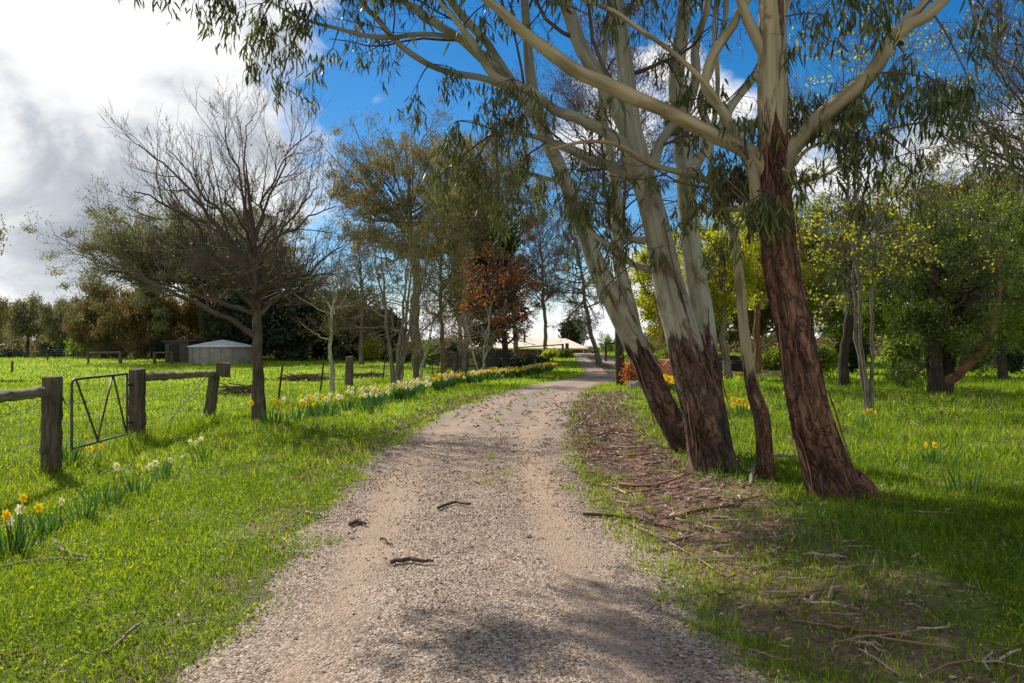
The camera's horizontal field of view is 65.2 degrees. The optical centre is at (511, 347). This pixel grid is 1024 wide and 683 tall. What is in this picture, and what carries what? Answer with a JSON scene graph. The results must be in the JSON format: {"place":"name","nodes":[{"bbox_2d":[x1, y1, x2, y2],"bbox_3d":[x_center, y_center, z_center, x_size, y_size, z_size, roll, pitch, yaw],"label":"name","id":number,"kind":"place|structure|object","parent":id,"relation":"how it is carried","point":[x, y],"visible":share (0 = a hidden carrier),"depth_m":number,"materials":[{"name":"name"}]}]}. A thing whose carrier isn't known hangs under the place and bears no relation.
{"place":"outdoors","nodes":[
{"label":"outdoors","id":0,"kind":"place"},
{"bbox_2d":[177,353,766,682],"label":"driveway","id":1,"kind":"structure","parent":0,"point":[629,646],"depth_m":5.13,"materials":[{"name":"beige gravel"}]},
{"bbox_2d":[390,557,433,563],"bbox_3d":[-0.722,1.536,5.778,0.317,0.040,0.095,0,0,0],"label":"fallen stick","id":2,"kind":"object","parent":1,"relation":"on","point":[399,560],"visible":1,"depth_m":5.76,"materials":[{"name":"brown wood"}]},
{"bbox_2d":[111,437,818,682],"bbox_3d":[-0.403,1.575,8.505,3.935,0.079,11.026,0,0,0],"label":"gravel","id":3,"kind":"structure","parent":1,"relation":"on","point":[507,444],"depth_m":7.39,"materials":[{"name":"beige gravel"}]},
{"bbox_2d":[0,352,1023,682],"bbox_3d":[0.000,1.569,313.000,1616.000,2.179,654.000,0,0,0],"label":"ground","id":4,"kind":"structure","parent":0,"point":[782,632],"depth_m":5.58,"materials":[{"name":"green plant"}]},
{"bbox_2d":[0,296,15,346],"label":"gum","id":5,"kind":"object","parent":4,"relation":"on","point":[5,308],"visible":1,"depth_m":91.22,"materials":[{"name":"green plant"}]},
{"bbox_2d":[0,347,30,357],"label":"shrub","id":6,"kind":"object","parent":4,"relation":"on","point":[4,353],"visible":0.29,"depth_m":93.60,"materials":[{"name":"green plant"}]},
{"bbox_2d":[1,291,53,354],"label":"gum","id":7,"kind":"object","parent":4,"relation":"on","point":[22,321],"visible":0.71,"depth_m":103.44,"materials":[{"name":"green plant"}]},
{"bbox_2d":[0,493,55,557],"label":"daffodil clump","id":8,"kind":"object","parent":4,"relation":"on","point":[20,534],"visible":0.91,"depth_m":6.29,"materials":[{"name":"green plant"}]},
{"bbox_2d":[0,376,63,483],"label":"wooden fence","id":9,"kind":"object","parent":4,"relation":"on","point":[49,392],"visible":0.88,"depth_m":10.09,"materials":[{"name":"brown wood"}]},
{"bbox_2d":[16,503,67,534],"bbox_3d":[-4.050,1.488,6.920,0.259,0.287,0.424,0,0,26],"label":"daffodil clump","id":10,"kind":"object","parent":4,"relation":"on","point":[38,505],"visible":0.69,"depth_m":6.94,"materials":[{"name":"green plant"}]},
{"bbox_2d":[0,557,89,568],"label":"fallen stick","id":11,"kind":"object","parent":4,"relation":"on","point":[39,560],"visible":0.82,"depth_m":5.96,"materials":[{"name":"brown wood"}]},
{"bbox_2d":[34,341,67,357],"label":"shrub","id":12,"kind":"object","parent":4,"relation":"on","point":[55,351],"visible":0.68,"depth_m":91.50,"materials":[{"name":"green plant"}]},
{"bbox_2d":[31,295,80,346],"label":"gum","id":13,"kind":"object","parent":4,"relation":"on","point":[49,318],"visible":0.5,"depth_m":96.48,"materials":[{"name":"green plant"}]},
{"bbox_2d":[44,497,77,529],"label":"daffodil clump","id":14,"kind":"object","parent":4,"relation":"on","point":[61,501],"visible":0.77,"depth_m":7.17,"materials":[{"name":"green plant"}]},
{"bbox_2d":[32,434,102,464],"bbox_3d":[-6.014,1.387,10.798,0.812,0.457,0.592,0,0,32],"label":"daffodil clump","id":15,"kind":"object","parent":4,"relation":"on","point":[66,455],"visible":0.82,"depth_m":10.82,"materials":[{"name":"green plant"}]},
{"bbox_2d":[62,338,99,357],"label":"shrub","id":16,"kind":"object","parent":4,"relation":"on","point":[70,345],"visible":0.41,"depth_m":88.87,"materials":[{"name":"green plant"}]},
{"bbox_2d":[56,482,117,520],"bbox_3d":[-3.917,1.440,7.494,0.499,0.394,0.493,0,0,0],"label":"daffodil clump","id":17,"kind":"object","parent":4,"relation":"on","point":[85,515],"visible":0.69,"depth_m":7.49,"materials":[{"name":"green plant"}]},
{"bbox_2d":[57,270,136,357],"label":"brown tree","id":18,"kind":"object","parent":4,"relation":"on","point":[77,330],"visible":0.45,"depth_m":82.14,"materials":[{"name":"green plant"}]},
{"bbox_2d":[73,462,130,509],"bbox_3d":[-4.072,1.408,8.115,0.704,0.474,0.539,0,0,34],"label":"daffodil clump","id":19,"kind":"object","parent":4,"relation":"on","point":[116,465],"visible":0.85,"depth_m":8.19,"materials":[{"name":"green plant"}]},
{"bbox_2d":[110,462,158,494],"bbox_3d":[-4.163,1.449,8.819,0.506,0.390,0.441,0,0,-18],"label":"daffodil clump","id":20,"kind":"object","parent":4,"relation":"on","point":[129,486],"visible":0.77,"depth_m":8.83,"materials":[{"name":"green plant"}]},
{"bbox_2d":[87,286,197,359],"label":"brown tree","id":21,"kind":"object","parent":4,"relation":"on","point":[137,334],"visible":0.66,"depth_m":77.97,"materials":[{"name":"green plant"}]},
{"bbox_2d":[148,338,169,358],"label":"shrub","id":22,"kind":"object","parent":4,"relation":"on","point":[157,345],"visible":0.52,"depth_m":75.44,"materials":[{"name":"green plant"}]},
{"bbox_2d":[147,451,184,480],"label":"daffodil clump","id":23,"kind":"object","parent":4,"relation":"on","point":[168,467],"visible":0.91,"depth_m":9.77,"materials":[{"name":"green plant"}]},
{"bbox_2d":[11,165,344,341],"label":"gum","id":24,"kind":"object","parent":4,"relation":"on","point":[103,235],"visible":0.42,"depth_m":68.80,"materials":[{"name":"green plant"}]},
{"bbox_2d":[128,362,230,440],"bbox_3d":[-6.549,1.138,16.011,0.655,1.595,5.123,0,0,-6],"label":"wooden fence","id":25,"kind":"object","parent":4,"relation":"on","point":[138,378],"visible":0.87,"depth_m":14.54,"materials":[{"name":"brown wood"}]},
{"bbox_2d":[63,373,132,449],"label":"farm gate","id":26,"kind":"structure","parent":25,"relation":"attached to","point":[97,437],"depth_m":12.01,"materials":[{"name":"metal"}]},
{"bbox_2d":[162,340,204,362],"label":"shed","id":27,"kind":"structure","parent":4,"relation":"on","point":[179,348],"depth_m":66.00,"materials":[{"name":"grey metal"}]},
{"bbox_2d":[159,285,231,341],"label":"brown tree","id":28,"kind":"object","parent":4,"relation":"on","point":[188,313],"visible":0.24,"depth_m":80.23,"materials":[{"name":"green plant"}]},
{"bbox_2d":[2,376,389,479],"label":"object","id":29,"kind":"structure","parent":4,"relation":"on","point":[140,438],"depth_m":15.02,"materials":[{"name":"green plant"}]},
{"bbox_2d":[181,436,217,461],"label":"daffodil clump","id":30,"kind":"object","parent":4,"relation":"on","point":[196,443],"visible":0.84,"depth_m":11.19,"materials":[{"name":"green plant"}]},
{"bbox_2d":[67,64,367,421],"bbox_3d":[-6.046,-2.376,16.811,5.778,8.410,6.146,0,0,-30],"label":"bare tree","id":31,"kind":"object","parent":4,"relation":"on","point":[256,297],"visible":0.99,"depth_m":16.73,"materials":[{"name":"brown plant"}]},
{"bbox_2d":[187,340,251,363],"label":"water tank","id":32,"kind":"object","parent":4,"relation":"on","point":[221,351],"visible":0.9,"depth_m":63.87,"materials":[{"name":"concrete"}]},
{"bbox_2d":[199,382,250,395],"bbox_3d":[-9.207,1.369,27.071,2.138,0.468,1.667,0,0,12],"label":"branch pile","id":33,"kind":"object","parent":4,"relation":"on","point":[237,389],"visible":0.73,"depth_m":26.68,"materials":[{"name":"brown wood"}]},
{"bbox_2d":[195,276,292,357],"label":"dark evergreen","id":34,"kind":"object","parent":4,"relation":"on","point":[223,329],"visible":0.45,"depth_m":70.12,"materials":[{"name":"green plant"}]},
{"bbox_2d":[248,398,297,424],"bbox_3d":[-4.804,1.299,16.215,0.836,0.573,0.924,0,0,0],"label":"daffodil clump","id":35,"kind":"object","parent":4,"relation":"on","point":[276,414],"visible":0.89,"depth_m":16.25,"materials":[{"name":"green plant"}]},
{"bbox_2d":[240,259,332,360],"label":"dark evergreen","id":36,"kind":"object","parent":4,"relation":"on","point":[288,329],"visible":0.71,"depth_m":70.97,"materials":[{"name":"green plant"}]},
{"bbox_2d":[277,395,320,421],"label":"daffodil clump","id":37,"kind":"object","parent":4,"relation":"on","point":[299,413],"visible":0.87,"depth_m":16.87,"materials":[{"name":"green plant"}]},
{"bbox_2d":[282,394,324,417],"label":"daffodil clump","id":38,"kind":"object","parent":4,"relation":"on","point":[311,413],"visible":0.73,"depth_m":17.74,"materials":[{"name":"green plant"}]},
{"bbox_2d":[265,371,342,380],"bbox_3d":[-9.932,1.339,37.956,4.286,0.507,1.947,0,0,0],"label":"branch pile","id":39,"kind":"object","parent":4,"relation":"on","point":[313,377],"visible":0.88,"depth_m":37.77,"materials":[{"name":"brown wood"}]},
{"bbox_2d":[272,208,388,393],"bbox_3d":[-6.130,-1.475,27.695,4.243,6.671,4.070,0,0,0],"label":"slender tree","id":40,"kind":"object","parent":4,"relation":"on","point":[330,331],"visible":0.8,"depth_m":27.45,"materials":[{"name":"green plant"}]},
{"bbox_2d":[295,277,396,359],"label":"dark evergreen","id":41,"kind":"object","parent":4,"relation":"on","point":[340,352],"visible":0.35,"depth_m":72.02,"materials":[{"name":"green plant"}]},
{"bbox_2d":[328,388,379,409],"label":"daffodil clump","id":42,"kind":"object","parent":4,"relation":"on","point":[349,403],"visible":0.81,"depth_m":20.42,"materials":[{"name":"green plant"}]},
{"bbox_2d":[303,227,409,364],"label":"twiggy tree","id":43,"kind":"object","parent":4,"relation":"on","point":[362,314],"visible":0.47,"depth_m":61.44,"materials":[{"name":"grey plant"}]},
{"bbox_2d":[218,350,501,408],"bbox_3d":[-4.462,1.039,40.369,1.573,1.789,44.218,0,0,8],"label":"wire fence","id":44,"kind":"object","parent":4,"relation":"on","point":[349,374],"visible":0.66,"depth_m":30.41,"materials":[{"name":"grey metal"}]},
{"bbox_2d":[350,390,381,413],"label":"daffodil clump","id":45,"kind":"object","parent":4,"relation":"on","point":[367,405],"visible":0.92,"depth_m":19.55,"materials":[{"name":"green plant"}]},
{"bbox_2d":[357,332,383,360],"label":"garden shrub","id":46,"kind":"object","parent":4,"relation":"on","point":[369,349],"visible":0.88,"depth_m":69.63,"materials":[{"name":"green plant"}]},
{"bbox_2d":[355,302,409,359],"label":"dark evergreen","id":47,"kind":"object","parent":4,"relation":"on","point":[396,337],"visible":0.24,"depth_m":73.80,"materials":[{"name":"green plant"}]},
{"bbox_2d":[268,79,503,367],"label":"gum","id":48,"kind":"object","parent":4,"relation":"on","point":[405,203],"visible":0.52,"depth_m":55.77,"materials":[{"name":"green plant"}]},
{"bbox_2d":[380,343,412,362],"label":"garden shrub","id":49,"kind":"object","parent":4,"relation":"on","point":[409,358],"visible":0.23,"depth_m":65.72,"materials":[{"name":"green plant"}]},
{"bbox_2d":[0,387,796,682],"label":"edge tufts","id":50,"kind":"object","parent":4,"relation":"on","point":[572,487],"visible":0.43,"depth_m":9.59,"materials":[{"name":"green plant"}]},
{"bbox_2d":[335,192,462,383],"bbox_3d":[-4.700,-2.333,34.118,5.643,8.310,5.251,0,0,-31],"label":"multi stem tree","id":51,"kind":"object","parent":4,"relation":"on","point":[395,373],"visible":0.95,"depth_m":33.77,"materials":[{"name":"green plant"}]},
{"bbox_2d":[118,0,686,452],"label":"gum tree","id":52,"kind":"object","parent":4,"relation":"on","point":[660,398],"visible":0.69,"depth_m":10.50,"materials":[{"name":"green plant"}]},
{"bbox_2d":[408,305,454,379],"bbox_3d":[-3.973,-0.139,39.208,2.355,3.986,1.924,0,0,15],"label":"white stem tree","id":53,"kind":"object","parent":4,"relation":"on","point":[424,358],"visible":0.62,"depth_m":38.99,"materials":[{"name":"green plant"}]},
{"bbox_2d":[424,338,440,364],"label":"garden shrub","id":54,"kind":"object","parent":4,"relation":"on","point":[428,362],"visible":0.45,"depth_m":61.47,"materials":[{"name":"green plant"}]},
{"bbox_2d":[387,184,490,373],"bbox_3d":[-3.398,-3.183,37.071,4.839,9.996,5.496,0,0,0],"label":"reddish tree","id":55,"kind":"object","parent":4,"relation":"on","point":[437,247],"visible":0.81,"depth_m":36.73,"materials":[{"name":"red plant"}]},
{"bbox_2d":[410,227,490,368],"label":"twiggy tree","id":56,"kind":"object","parent":4,"relation":"on","point":[460,338],"visible":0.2,"depth_m":55.81,"materials":[{"name":"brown plant"}]},
{"bbox_2d":[413,113,527,372],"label":"gum","id":57,"kind":"object","parent":4,"relation":"on","point":[470,237],"visible":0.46,"depth_m":49.57,"materials":[{"name":"green plant"}]},
{"bbox_2d":[446,296,521,375],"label":"white stem tree","id":58,"kind":"object","parent":4,"relation":"on","point":[486,336],"visible":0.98,"depth_m":42.91,"materials":[{"name":"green plant"}]},
{"bbox_2d":[445,353,532,369],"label":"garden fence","id":59,"kind":"object","parent":4,"relation":"on","point":[489,361],"visible":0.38,"depth_m":55.49,"materials":[{"name":"brown wood"}]},
{"bbox_2d":[435,184,544,348],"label":"tree","id":60,"kind":"object","parent":4,"relation":"on","point":[478,260],"visible":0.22,"depth_m":66.85,"materials":[{"name":"green plant"}]},
{"bbox_2d":[417,222,563,372],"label":"autumn tree","id":61,"kind":"object","parent":4,"relation":"on","point":[498,280],"visible":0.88,"depth_m":44.80,"materials":[{"name":"red plant"}]},
{"bbox_2d":[0,303,1016,358],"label":"wood","id":62,"kind":"object","parent":4,"relation":"on","point":[768,342],"visible":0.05,"depth_m":116.52,"materials":[{"name":"green plant"}]},
{"bbox_2d":[496,351,526,367],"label":"garden shrub","id":63,"kind":"object","parent":4,"relation":"on","point":[514,359],"visible":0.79,"depth_m":55.69,"materials":[{"name":"green plant"}]},
{"bbox_2d":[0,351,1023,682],"bbox_3d":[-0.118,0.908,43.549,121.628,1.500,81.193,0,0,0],"label":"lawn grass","id":64,"kind":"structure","parent":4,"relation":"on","point":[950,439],"depth_m":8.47,"materials":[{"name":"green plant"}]},
{"bbox_2d":[0,385,1023,682],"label":"bark litter","id":65,"kind":"object","parent":4,"relation":"on","point":[588,425],"visible":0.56,"depth_m":8.46,"materials":[{"name":"brown plant"}]},
{"bbox_2d":[479,115,559,352],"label":"gum","id":66,"kind":"object","parent":4,"relation":"on","point":[526,208],"visible":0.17,"depth_m":81.44,"materials":[{"name":"green plant"}]},
{"bbox_2d":[468,332,588,355],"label":"house","id":67,"kind":"structure","parent":4,"relation":"on","point":[577,347],"depth_m":91.29,"materials":[{"name":"beige metal"}]},
{"bbox_2d":[523,352,554,367],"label":"garden shrub","id":68,"kind":"object","parent":4,"relation":"on","point":[534,359],"visible":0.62,"depth_m":57.52,"materials":[{"name":"green plant"}]},
{"bbox_2d":[510,163,585,350],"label":"twiggy tree","id":69,"kind":"object","parent":4,"relation":"on","point":[540,265],"visible":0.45,"depth_m":74.75,"materials":[{"name":"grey plant"}]},
{"bbox_2d":[387,0,746,474],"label":"gum tree","id":70,"kind":"object","parent":4,"relation":"on","point":[706,429],"visible":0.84,"depth_m":9.49,"materials":[{"name":"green plant"}]},
{"bbox_2d":[558,318,587,344],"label":"round tree","id":71,"kind":"object","parent":4,"relation":"on","point":[573,336],"visible":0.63,"depth_m":116.70,"materials":[{"name":"green plant"}]},
{"bbox_2d":[518,164,631,362],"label":"bare tree","id":72,"kind":"object","parent":4,"relation":"on","point":[581,304],"visible":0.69,"depth_m":61.51,"materials":[{"name":"brown plant"}]},
{"bbox_2d":[134,0,1023,501],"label":"gum tree","id":73,"kind":"object","parent":4,"relation":"on","point":[764,172],"visible":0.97,"depth_m":7.66,"materials":[{"name":"red plant"}]},
{"bbox_2d":[590,332,614,352],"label":"garden shrub","id":74,"kind":"object","parent":4,"relation":"on","point":[608,339],"visible":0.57,"depth_m":99.41,"materials":[{"name":"green plant"}]},
{"bbox_2d":[493,0,745,385],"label":"twin trunk gum","id":75,"kind":"object","parent":4,"relation":"on","point":[575,98],"visible":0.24,"depth_m":32.89,"materials":[{"name":"green plant"}]},
{"bbox_2d":[618,355,637,386],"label":"lawn shrub","id":76,"kind":"object","parent":4,"relation":"on","point":[629,374],"visible":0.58,"depth_m":30.79,"materials":[{"name":"orange plant"}]},
{"bbox_2d":[583,512,684,531],"bbox_3d":[1.136,1.565,7.244,1.065,0.047,0.220,0,0,39],"label":"fallen stick","id":77,"kind":"object","parent":4,"relation":"on","point":[612,515],"visible":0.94,"depth_m":7.38,"materials":[{"name":"brown wood"}]},
{"bbox_2d":[474,0,809,480],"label":"gum sapling","id":78,"kind":"object","parent":4,"relation":"on","point":[765,464],"visible":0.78,"depth_m":8.92,"materials":[{"name":"green plant"}]},
{"bbox_2d":[618,476,682,486],"bbox_3d":[1.604,1.520,9.034,0.798,0.092,0.310,0,0,-10],"label":"fallen stick","id":79,"kind":"object","parent":4,"relation":"on","point":[643,485],"visible":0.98,"depth_m":8.96,"materials":[{"name":"brown wood"}]},
{"bbox_2d":[627,240,681,358],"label":"spring elm","id":80,"kind":"object","parent":4,"relation":"on","point":[641,278],"visible":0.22,"depth_m":51.34,"materials":[{"name":"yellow plant"}]},
{"bbox_2d":[657,359,672,384],"bbox_3d":[6.259,1.194,31.053,1.932,1.683,1.291,0,0,0],"label":"orange rock","id":81,"kind":"object","parent":4,"relation":"on","point":[665,364],"visible":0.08,"depth_m":30.56,"materials":[{"name":"orange stone"}]},
{"bbox_2d":[519,0,846,449],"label":"gum tree","id":82,"kind":"object","parent":4,"relation":"on","point":[698,289],"visible":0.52,"depth_m":10.80,"materials":[{"name":"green plant"}]},
{"bbox_2d":[653,213,763,378],"bbox_3d":[9.866,-2.505,38.248,5.456,8.504,5.634,0,0,0],"label":"spring elm","id":83,"kind":"object","parent":4,"relation":"on","point":[754,249],"visible":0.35,"depth_m":37.42,"materials":[{"name":"green plant"}]},
{"bbox_2d":[719,354,761,371],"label":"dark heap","id":84,"kind":"object","parent":4,"relation":"on","point":[736,364],"visible":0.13,"depth_m":44.07,"materials":[{"name":"black"}]},
{"bbox_2d":[706,232,825,345],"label":"olive gum","id":85,"kind":"object","parent":4,"relation":"on","point":[766,319],"visible":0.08,"depth_m":65.07,"materials":[{"name":"green plant"}]},
{"bbox_2d":[711,195,824,376],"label":"spring elm","id":86,"kind":"object","parent":4,"relation":"on","point":[757,301],"visible":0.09,"depth_m":40.84,"materials":[{"name":"green plant"}]},
{"bbox_2d":[761,343,780,374],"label":"lawn shrub","id":87,"kind":"object","parent":4,"relation":"on","point":[771,360],"visible":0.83,"depth_m":43.70,"materials":[{"name":"green plant"}]},
{"bbox_2d":[765,190,853,343],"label":"dark trunk tree","id":88,"kind":"object","parent":4,"relation":"on","point":[840,314],"visible":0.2,"depth_m":46.83,"materials":[{"name":"green plant"}]},
{"bbox_2d":[817,342,838,375],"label":"lawn shrub","id":89,"kind":"object","parent":4,"relation":"on","point":[828,358],"visible":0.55,"depth_m":39.63,"materials":[{"name":"green plant"}]},
{"bbox_2d":[671,439,1023,677],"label":"tall grass","id":90,"kind":"structure","parent":4,"relation":"on","point":[807,526],"depth_m":6.16,"materials":[{"name":"green plant"}]},
{"bbox_2d":[675,0,1022,411],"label":"budding tree","id":91,"kind":"object","parent":4,"relation":"on","point":[867,387],"visible":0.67,"depth_m":18.81,"materials":[{"name":"green plant"}]},
{"bbox_2d":[812,244,898,361],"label":"backdrop tree","id":92,"kind":"object","parent":4,"relation":"on","point":[866,332],"visible":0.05,"depth_m":61.34,"materials":[{"name":"green plant"}]},
{"bbox_2d":[832,337,879,373],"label":"lawn shrub","id":93,"kind":"object","parent":4,"relation":"on","point":[853,360],"visible":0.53,"depth_m":45.65,"materials":[{"name":"green plant"}]},
{"bbox_2d":[810,154,905,387],"bbox_3d":[12.922,-2.686,30.206,3.479,8.903,4.357,0,0,0],"label":"weeping gum","id":94,"kind":"object","parent":4,"relation":"on","point":[843,371],"visible":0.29,"depth_m":29.87,"materials":[{"name":"green plant"}]},
{"bbox_2d":[832,625,909,636],"bbox_3d":[1.960,1.551,4.371,0.389,0.037,0.057,0,0,33],"label":"fallen stick","id":95,"kind":"object","parent":4,"relation":"on","point":[843,627],"visible":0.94,"depth_m":4.38,"materials":[{"name":"brown wood"}]},
{"bbox_2d":[832,186,962,362],"bbox_3d":[19.180,-3.333,40.054,6.709,10.080,6.119,0,0,0],"label":"dark trunk tree","id":96,"kind":"object","parent":4,"relation":"on","point":[879,315],"visible":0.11,"depth_m":39.92,"materials":[{"name":"green plant"}]},
{"bbox_2d":[875,329,925,386],"bbox_3d":[14.721,0.492,30.102,2.155,2.497,1.903,0,0,0],"label":"lawn shrub","id":97,"kind":"object","parent":4,"relation":"on","point":[908,350],"visible":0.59,"depth_m":29.80,"materials":[{"name":"green plant"}]},
{"bbox_2d":[840,166,1023,394],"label":"forked tree","id":98,"kind":"object","parent":4,"relation":"on","point":[933,317],"visible":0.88,"depth_m":24.95,"materials":[{"name":"green plant"}]},
{"bbox_2d":[914,439,963,465],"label":"daffodil clump","id":99,"kind":"object","parent":4,"relation":"on","point":[933,454],"visible":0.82,"depth_m":9.85,"materials":[{"name":"green plant"}]},
{"bbox_2d":[881,151,1023,365],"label":"olive gum","id":100,"kind":"object","parent":4,"relation":"on","point":[1005,187],"visible":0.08,"depth_m":55.66,"materials":[{"name":"green plant"}]},
{"bbox_2d":[934,464,987,496],"bbox_3d":[4.403,1.300,7.776,0.505,0.360,0.522,0,0,40],"label":"daffodil clump","id":101,"kind":"object","parent":4,"relation":"on","point":[959,487],"visible":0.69,"depth_m":7.82,"materials":[{"name":"green plant"}]},
{"bbox_2d":[907,0,1023,247],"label":"edge gum","id":102,"kind":"object","parent":4,"relation":"on","point":[1010,96],"visible":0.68,"depth_m":13.23,"materials":[{"name":"green plant"}]},
{"bbox_2d":[955,331,994,371],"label":"lawn shrub","id":103,"kind":"object","parent":4,"relation":"on","point":[977,363],"visible":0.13,"depth_m":47.75,"materials":[{"name":"green plant"}]},
{"bbox_2d":[944,171,1023,378],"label":"dark trunk tree","id":104,"kind":"object","parent":4,"relation":"on","point":[1015,320],"visible":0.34,"depth_m":37.68,"materials":[{"name":"green plant"}]},
{"bbox_2d":[988,340,1023,373],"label":"lawn shrub","id":105,"kind":"object","parent":4,"relation":"on","point":[1014,363],"visible":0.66,"depth_m":45.52,"materials":[{"name":"green plant"}]},
{"bbox_2d":[0,0,1023,350],"label":"sky","id":106,"kind":"structure","parent":0,"point":[61,61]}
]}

